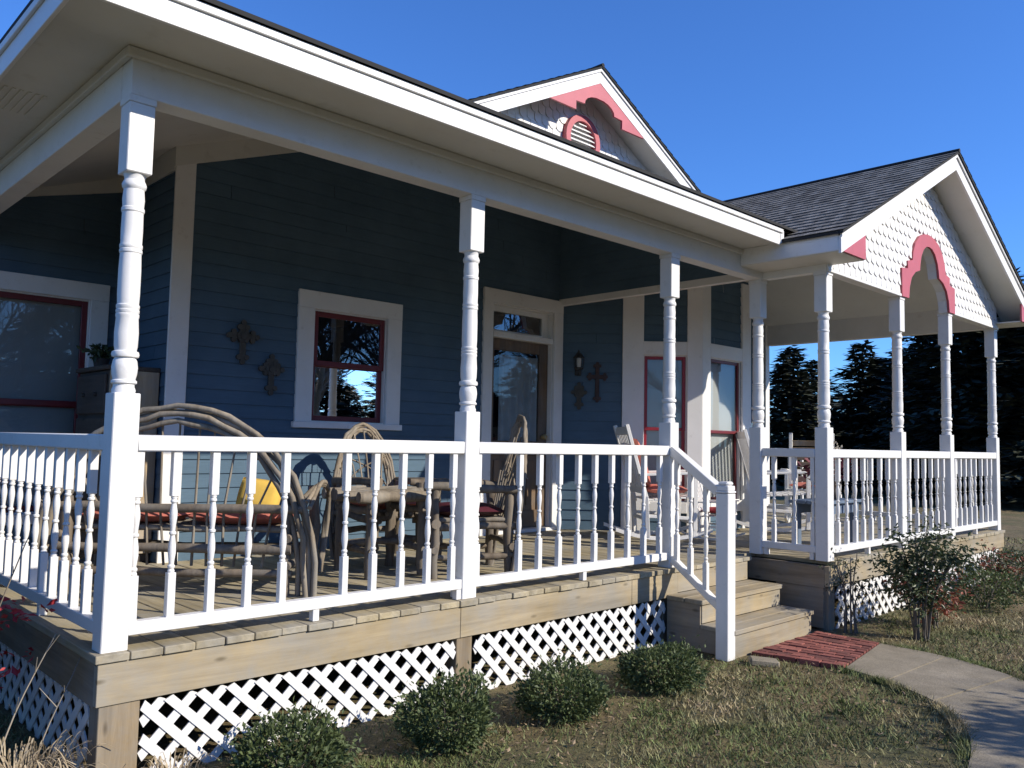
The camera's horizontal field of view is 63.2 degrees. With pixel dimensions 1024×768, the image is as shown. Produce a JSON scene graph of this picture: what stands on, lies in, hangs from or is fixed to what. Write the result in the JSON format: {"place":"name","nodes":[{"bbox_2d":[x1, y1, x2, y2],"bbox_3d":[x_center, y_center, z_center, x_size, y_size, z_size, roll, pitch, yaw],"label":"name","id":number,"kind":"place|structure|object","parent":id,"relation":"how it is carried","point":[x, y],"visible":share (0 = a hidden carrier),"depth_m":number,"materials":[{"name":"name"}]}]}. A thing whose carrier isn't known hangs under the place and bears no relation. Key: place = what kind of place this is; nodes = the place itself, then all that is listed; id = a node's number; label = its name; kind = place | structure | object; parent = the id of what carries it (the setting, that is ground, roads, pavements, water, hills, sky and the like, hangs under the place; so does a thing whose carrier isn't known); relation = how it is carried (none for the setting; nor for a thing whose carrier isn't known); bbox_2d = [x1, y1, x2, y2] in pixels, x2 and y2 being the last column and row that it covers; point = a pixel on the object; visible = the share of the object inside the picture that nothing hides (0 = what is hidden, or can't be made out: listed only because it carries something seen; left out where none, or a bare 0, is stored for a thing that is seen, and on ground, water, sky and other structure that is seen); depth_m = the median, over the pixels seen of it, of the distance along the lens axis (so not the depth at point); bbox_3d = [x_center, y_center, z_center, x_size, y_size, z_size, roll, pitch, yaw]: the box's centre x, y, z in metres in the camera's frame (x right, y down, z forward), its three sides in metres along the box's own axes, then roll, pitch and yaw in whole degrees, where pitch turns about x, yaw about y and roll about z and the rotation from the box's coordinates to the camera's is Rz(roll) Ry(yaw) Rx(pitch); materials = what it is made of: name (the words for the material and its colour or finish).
{"place":"outdoors","nodes":[
{"label":"outdoors","id":0,"kind":"place"},
{"bbox_2d":[0,481,1023,767],"bbox_3d":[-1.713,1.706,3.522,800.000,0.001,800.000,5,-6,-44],"label":"ground","id":1,"kind":"structure","parent":0,"point":[1012,519],"depth_m":4.64,"materials":[{"name":"green plant"}]},
{"bbox_2d":[0,596,56,687],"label":"nandina shrub","id":2,"kind":"object","parent":1,"relation":"on","point":[15,671],"visible":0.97,"depth_m":3.82,"materials":[{"name":"red plant"}]},
{"bbox_2d":[0,532,79,767],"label":"bare twig plant","id":3,"kind":"object","parent":1,"relation":"on","point":[48,648],"visible":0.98,"depth_m":3.55,"materials":[{"name":"brown plant"}]},
{"bbox_2d":[0,728,110,767],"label":"dead perennial","id":4,"kind":"object","parent":1,"relation":"on","point":[32,761],"visible":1,"depth_m":3.42,"materials":[{"name":"plant"}]},
{"bbox_2d":[123,747,219,767],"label":"dead perennial","id":5,"kind":"object","parent":1,"relation":"on","point":[158,764],"visible":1,"depth_m":3.56,"materials":[{"name":"plant"}]},
{"bbox_2d":[218,697,365,767],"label":"boxwood shrub","id":6,"kind":"object","parent":1,"relation":"on","point":[328,745],"visible":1,"depth_m":3.62,"materials":[{"name":"green plant"}]},
{"bbox_2d":[373,661,499,760],"bbox_3d":[-0.303,1.590,4.061,0.696,0.410,0.503,5,-6,-44],"label":"boxwood shrub","id":7,"kind":"object","parent":1,"relation":"on","point":[475,715],"visible":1,"depth_m":3.99,"materials":[{"name":"green plant"}]},
{"bbox_2d":[0,0,1023,767],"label":"blue porch house","id":8,"kind":"structure","parent":1,"relation":"on","point":[428,282],"depth_m":6.49,"materials":[{"name":"wood"}]},
{"bbox_2d":[0,271,109,525],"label":"wing window","id":9,"kind":"structure","parent":8,"relation":"in","point":[43,320],"depth_m":6.67,"materials":[{"name":"white paint"}]},
{"bbox_2d":[72,364,160,561],"bbox_3d":[-3.049,0.597,6.340,0.399,1.435,0.718,5,-6,-44],"label":"wooden cabinet","id":10,"kind":"object","parent":8,"relation":"on","point":[95,385],"visible":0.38,"depth_m":6.19,"materials":[{"name":"brown wood"}]},
{"bbox_2d":[76,343,113,365],"bbox_3d":[-3.196,-0.219,6.477,0.259,0.206,0.353,13,-12,-71],"label":"potted fern","id":11,"kind":"object","parent":10,"relation":"on","point":[100,357],"visible":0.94,"depth_m":6.43,"materials":[{"name":"green plant"}]},
{"bbox_2d":[37,403,330,596],"bbox_3d":[-1.992,0.699,5.231,1.725,1.131,0.711,1,-4,1],"label":"willow loveseat","id":12,"kind":"object","parent":8,"relation":"on","point":[307,562],"visible":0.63,"depth_m":4.92,"materials":[{"name":"brown wood"}]},
{"bbox_2d":[82,510,191,521],"bbox_3d":[-2.320,0.806,5.229,0.620,0.100,0.440,1,-4,1],"label":"seat cushion","id":13,"kind":"object","parent":12,"relation":"on","point":[153,517],"visible":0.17,"depth_m":5.04,"materials":[{"name":"red fabric"}]},
{"bbox_2d":[185,513,293,523],"bbox_3d":[-1.671,0.819,5.217,0.620,0.100,0.440,1,-4,1],"label":"seat cushion","id":14,"kind":"object","parent":12,"relation":"on","point":[231,518],"visible":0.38,"depth_m":5.02,"materials":[{"name":"red fabric"}]},
{"bbox_2d":[236,477,280,504],"bbox_3d":[-1.550,0.684,5.114,0.260,0.210,0.090,9,-27,-3],"label":"throw pillow","id":15,"kind":"object","parent":14,"relation":"on","point":[272,496],"visible":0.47,"depth_m":5.08,"materials":[{"name":"yellow fabric"}]},
{"bbox_2d":[226,320,259,364],"bbox_3d":[-2.127,-0.331,6.595,0.276,0.355,0.034,5,-6,-44],"label":"wall cross","id":16,"kind":"object","parent":8,"relation":"attached to","point":[242,336],"depth_m":6.59,"materials":[{"name":"brown metal"}]},
{"bbox_2d":[258,354,284,394],"bbox_3d":[-1.949,-0.076,6.755,0.226,0.335,0.034,5,-6,-44],"label":"wall cross","id":17,"kind":"object","parent":8,"relation":"attached to","point":[271,368],"depth_m":6.75,"materials":[{"name":"brown metal"}]},
{"bbox_2d":[291,288,402,430],"bbox_3d":[-1.719,-0.170,7.619,1.105,1.160,0.945,5,-6,-44],"label":"kitchen window","id":18,"kind":"structure","parent":8,"relation":"in","point":[340,384],"depth_m":7.42,"materials":[{"name":"white paint"}]},
{"bbox_2d":[322,485,439,579],"bbox_3d":[-0.925,1.029,5.896,0.677,0.602,0.602,4,-5,-36],"label":"log table","id":19,"kind":"object","parent":8,"relation":"on","point":[389,496],"visible":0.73,"depth_m":5.78,"materials":[{"name":"brown wood"}]},
{"bbox_2d":[328,422,447,558],"bbox_3d":[-0.997,0.840,6.559,0.703,1.086,0.786,5,-5,-41],"label":"willow chair","id":20,"kind":"object","parent":8,"relation":"on","point":[372,433],"visible":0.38,"depth_m":6.64,"materials":[{"name":"brown wood"}]},
{"bbox_2d":[349,502,415,508],"bbox_3d":[-0.979,0.926,6.529,0.520,0.090,0.500,5,-5,-41],"label":"seat cushion","id":21,"kind":"object","parent":20,"relation":"on","point":[382,506],"visible":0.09,"depth_m":6.36,"materials":[{"name":"red fabric"}]},
{"bbox_2d":[410,414,527,578],"bbox_3d":[-0.296,0.783,6.058,0.802,1.149,0.703,2,-4,-16],"label":"willow chair","id":22,"kind":"object","parent":8,"relation":"on","point":[501,492],"visible":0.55,"depth_m":5.82,"materials":[{"name":"brown wood"}]},
{"bbox_2d":[439,502,503,515],"bbox_3d":[-0.336,0.904,6.038,0.500,0.090,0.520,2,-4,-16],"label":"seat cushion","id":23,"kind":"object","parent":22,"relation":"on","point":[486,509],"visible":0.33,"depth_m":5.85,"materials":[{"name":"red fabric"}]},
{"bbox_2d":[478,287,563,535],"bbox_3d":[0.034,0.303,8.837,1.178,2.500,0.300,5,-6,-44],"label":"front door","id":24,"kind":"structure","parent":8,"relation":"in","point":[519,375],"depth_m":8.91,"materials":[{"name":"brown paint"}]},
{"bbox_2d":[573,350,583,375],"bbox_3d":[0.731,-0.231,9.141,0.124,0.284,0.164,1,-4,1],"label":"porch lantern","id":25,"kind":"object","parent":8,"relation":"attached to","point":[578,357],"visible":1,"depth_m":9.09,"materials":[{"name":"metal"}]},
{"bbox_2d":[571,382,586,409],"bbox_3d":[0.739,0.131,9.179,0.181,0.305,0.034,1,-4,1],"label":"wall cross","id":26,"kind":"object","parent":8,"relation":"attached to","point":[578,392],"depth_m":9.17,"materials":[{"name":"brown metal"}]},
{"bbox_2d":[587,362,607,402],"bbox_3d":[0.940,-0.019,9.191,0.234,0.449,0.026,1,-4,1],"label":"wall cross","id":27,"kind":"object","parent":8,"relation":"attached to","point":[597,376],"depth_m":9.19,"materials":[{"name":"metal"}]},
{"bbox_2d":[604,424,712,539],"bbox_3d":[1.455,0.974,8.350,0.960,1.116,0.650,2,-4,-6],"label":"rocking chair","id":28,"kind":"object","parent":8,"relation":"on","point":[623,435],"visible":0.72,"depth_m":8.19,"materials":[{"name":"white paint"}]},
{"bbox_2d":[646,484,687,492],"bbox_3d":[1.513,1.051,8.351,0.440,0.090,0.440,2,-4,-6],"label":"seat cushion","id":29,"kind":"object","parent":28,"relation":"on","point":[652,488],"visible":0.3,"depth_m":8.17,"materials":[{"name":"fabric"}]},
{"bbox_2d":[633,438,650,486],"bbox_3d":[1.270,0.785,8.343,0.090,0.500,0.400,-15,-2,-7],"label":"back cushion","id":30,"kind":"object","parent":29,"relation":"on","point":[636,442],"visible":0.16,"depth_m":8.18,"materials":[{"name":"fabric"}]},
{"bbox_2d":[643,355,686,501],"bbox_3d":[1.681,0.489,9.213,0.090,1.610,0.481,77,-76,-86],"label":"bay side window","id":31,"kind":"structure","parent":8,"relation":"in","point":[653,364],"depth_m":9.24,"materials":[{"name":"clear glass"}]},
{"bbox_2d":[686,358,739,499],"bbox_3d":[2.114,0.541,9.825,0.660,1.610,0.900,5,-6,-44],"label":"bay front window","id":32,"kind":"structure","parent":8,"relation":"in","point":[725,374],"depth_m":9.64,"materials":[{"name":"clear glass"}]},
{"bbox_2d":[681,475,744,539],"bbox_3d":[2.033,1.232,8.403,0.557,0.647,0.377,-1,-5,31],"label":"rocking chair","id":33,"kind":"object","parent":8,"relation":"on","point":[700,500],"visible":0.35,"depth_m":8.41,"materials":[{"name":"white paint"}]},
{"bbox_2d":[702,507,715,512],"bbox_3d":[2.062,1.270,8.383,0.260,0.060,0.280,-1,-5,31],"label":"seat cushion","id":34,"kind":"object","parent":33,"relation":"on","point":[712,509],"visible":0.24,"depth_m":8.29,"materials":[{"name":"red fabric"}]},
{"bbox_2d":[734,429,810,531],"bbox_3d":[2.965,1.081,9.426,0.960,1.116,0.650,1,-4,4],"label":"rocking chair","id":35,"kind":"object","parent":8,"relation":"on","point":[742,437],"visible":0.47,"depth_m":9.29,"materials":[{"name":"white paint"}]},
{"bbox_2d":[780,433,834,523],"bbox_3d":[3.675,1.154,10.263,0.650,1.116,0.960,0,-4,22],"label":"rocking chair","id":36,"kind":"object","parent":8,"relation":"on","point":[788,487],"visible":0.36,"depth_m":10.52,"materials":[{"name":"white paint"}]},
{"bbox_2d":[790,482,814,487],"bbox_3d":[3.651,1.241,10.201,0.480,0.070,0.460,0,-4,22],"label":"seat cushion","id":37,"kind":"object","parent":36,"relation":"on","point":[801,484],"visible":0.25,"depth_m":10.06,"materials":[{"name":"fabric"}]},
{"bbox_2d":[789,498,861,543],"bbox_3d":[2.971,1.321,7.882,0.800,0.455,0.340,5,-6,-44],"label":"blue bench","id":38,"kind":"object","parent":8,"relation":"on","point":[803,505],"visible":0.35,"depth_m":7.82,"materials":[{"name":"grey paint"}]},
{"bbox_2d":[797,441,859,499],"bbox_3d":[3.010,0.790,7.942,0.592,0.613,0.769,-1,-4,24],"label":"potted plant","id":39,"kind":"object","parent":38,"relation":"on","point":[807,469],"visible":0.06,"depth_m":7.90,"materials":[{"name":"plant"}]},
{"bbox_2d":[1,563,1023,767],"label":"fallen leaves","id":40,"kind":"object","parent":1,"relation":"on","point":[573,744],"visible":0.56,"depth_m":4.28,"materials":[{"name":"brown plant"}]},
{"bbox_2d":[503,648,617,728],"bbox_3d":[0.256,1.671,4.589,0.623,0.348,0.593,3,-4,-25],"label":"boxwood shrub","id":41,"kind":"object","parent":1,"relation":"on","point":[530,696],"visible":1,"depth_m":4.46,"materials":[{"name":"green plant"}]},
{"bbox_2d":[605,635,722,698],"bbox_3d":[0.880,1.730,5.166,0.659,0.337,0.718,5,-6,-44],"label":"boxwood shrub","id":42,"kind":"object","parent":1,"relation":"on","point":[631,675],"visible":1,"depth_m":5.01,"materials":[{"name":"green plant"}]},
{"bbox_2d":[748,655,779,666],"bbox_3d":[1.734,1.916,5.733,0.200,0.055,0.100,5,-4,6],"label":"edging stone","id":43,"kind":"object","parent":1,"relation":"on","point":[761,661],"visible":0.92,"depth_m":5.69,"materials":[{"name":"stone"}]},
{"bbox_2d":[770,359,849,463],"bbox_3d":[13.325,1.614,36.820,6.945,5.590,6.120,-2,-5,37],"label":"evergreen tree","id":44,"kind":"object","parent":1,"relation":"on","point":[813,367],"visible":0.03,"depth_m":36.82,"materials":[{"name":"green plant"}]},
{"bbox_2d":[769,345,860,488],"bbox_3d":[10.086,1.255,30.880,5.510,5.364,5.708,-1,-5,29],"label":"evergreen tree","id":45,"kind":"object","parent":1,"relation":"on","point":[785,379],"visible":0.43,"depth_m":30.39,"materials":[{"name":"green plant"}]},
{"bbox_2d":[819,548,881,633],"bbox_3d":[2.779,1.686,6.856,0.496,0.695,0.418,0,-4,20],"label":"nandina shrub","id":46,"kind":"object","parent":1,"relation":"on","point":[841,581],"visible":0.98,"depth_m":6.81,"materials":[{"name":"green plant"}]},
{"bbox_2d":[809,339,905,488],"bbox_3d":[13.282,1.179,31.977,6.624,5.776,5.837,3,-4,-23],"label":"evergreen tree","id":47,"kind":"object","parent":1,"relation":"on","point":[858,426],"visible":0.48,"depth_m":31.47,"materials":[{"name":"green plant"}]},
{"bbox_2d":[838,357,891,422],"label":"evergreen tree","id":48,"kind":"object","parent":1,"relation":"on","point":[887,359],"visible":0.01,"depth_m":40.38,"materials":[{"name":"green plant"}]},
{"bbox_2d":[842,334,982,496],"bbox_3d":[13.585,0.567,27.579,6.484,6.377,6.734,1,-4,0],"label":"evergreen tree","id":49,"kind":"object","parent":1,"relation":"on","point":[921,341],"visible":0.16,"depth_m":27.38,"materials":[{"name":"green plant"}]},
{"bbox_2d":[869,349,956,444],"bbox_3d":[16.505,1.413,34.839,6.511,5.884,6.285,0,-4,10],"label":"evergreen tree","id":50,"kind":"object","parent":1,"relation":"on","point":[888,366],"depth_m":35.40,"materials":[{"name":"green plant"}]},
{"bbox_2d":[867,515,987,640],"bbox_3d":[3.274,1.545,6.648,0.925,0.968,0.918,5,-6,-44],"label":"nandina shrub","id":51,"kind":"object","parent":1,"relation":"on","point":[906,568],"visible":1,"depth_m":6.57,"materials":[{"name":"green plant"}]},
{"bbox_2d":[883,568,982,627],"bbox_3d":[3.605,1.817,7.110,0.688,0.506,0.678,4,-5,-34],"label":"nandina shrub","id":52,"kind":"object","parent":1,"relation":"on","point":[944,603],"visible":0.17,"depth_m":7.04,"materials":[{"name":"green plant"}]},
{"bbox_2d":[847,643,1023,767],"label":"concrete walk","id":53,"kind":"structure","parent":1,"relation":"on","point":[990,702],"depth_m":5.12,"materials":[{"name":"grey concrete"}]},
{"bbox_2d":[848,330,1023,502],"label":"evergreen tree","id":54,"kind":"object","parent":1,"relation":"on","point":[961,387],"visible":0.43,"depth_m":24.47,"materials":[{"name":"green plant"}]},
{"bbox_2d":[882,267,1023,504],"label":"evergreen tree","id":55,"kind":"object","parent":1,"relation":"on","point":[1009,345],"visible":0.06,"depth_m":24.82,"materials":[{"name":"green plant"}]},
{"bbox_2d":[911,279,1023,505],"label":"evergreen tree","id":56,"kind":"object","parent":1,"relation":"on","point":[1006,403],"visible":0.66,"depth_m":23.00,"materials":[{"name":"green plant"}]},
{"bbox_2d":[946,564,1023,612],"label":"boxwood shrub","id":57,"kind":"object","parent":1,"relation":"on","point":[982,602],"visible":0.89,"depth_m":7.88,"materials":[{"name":"green plant"}]},
{"bbox_2d":[972,544,1023,593],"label":"boxwood shrub","id":58,"kind":"object","parent":1,"relation":"on","point":[1017,556],"visible":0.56,"depth_m":8.86,"materials":[{"name":"green plant"}]},
{"bbox_2d":[974,539,1023,593],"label":"nandina shrub","id":59,"kind":"object","parent":1,"relation":"on","point":[990,566],"visible":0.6,"depth_m":8.73,"materials":[{"name":"green plant"}]},
{"bbox_2d":[0,0,1023,441],"label":"sky","id":60,"kind":"structure","parent":0,"point":[749,97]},
{"bbox_2d":[752,631,878,669],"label":"brick path","id":61,"kind":"structure","parent":0,"point":[818,648],"depth_m":6.05,"materials":[{"name":"red brick"}]}
]}

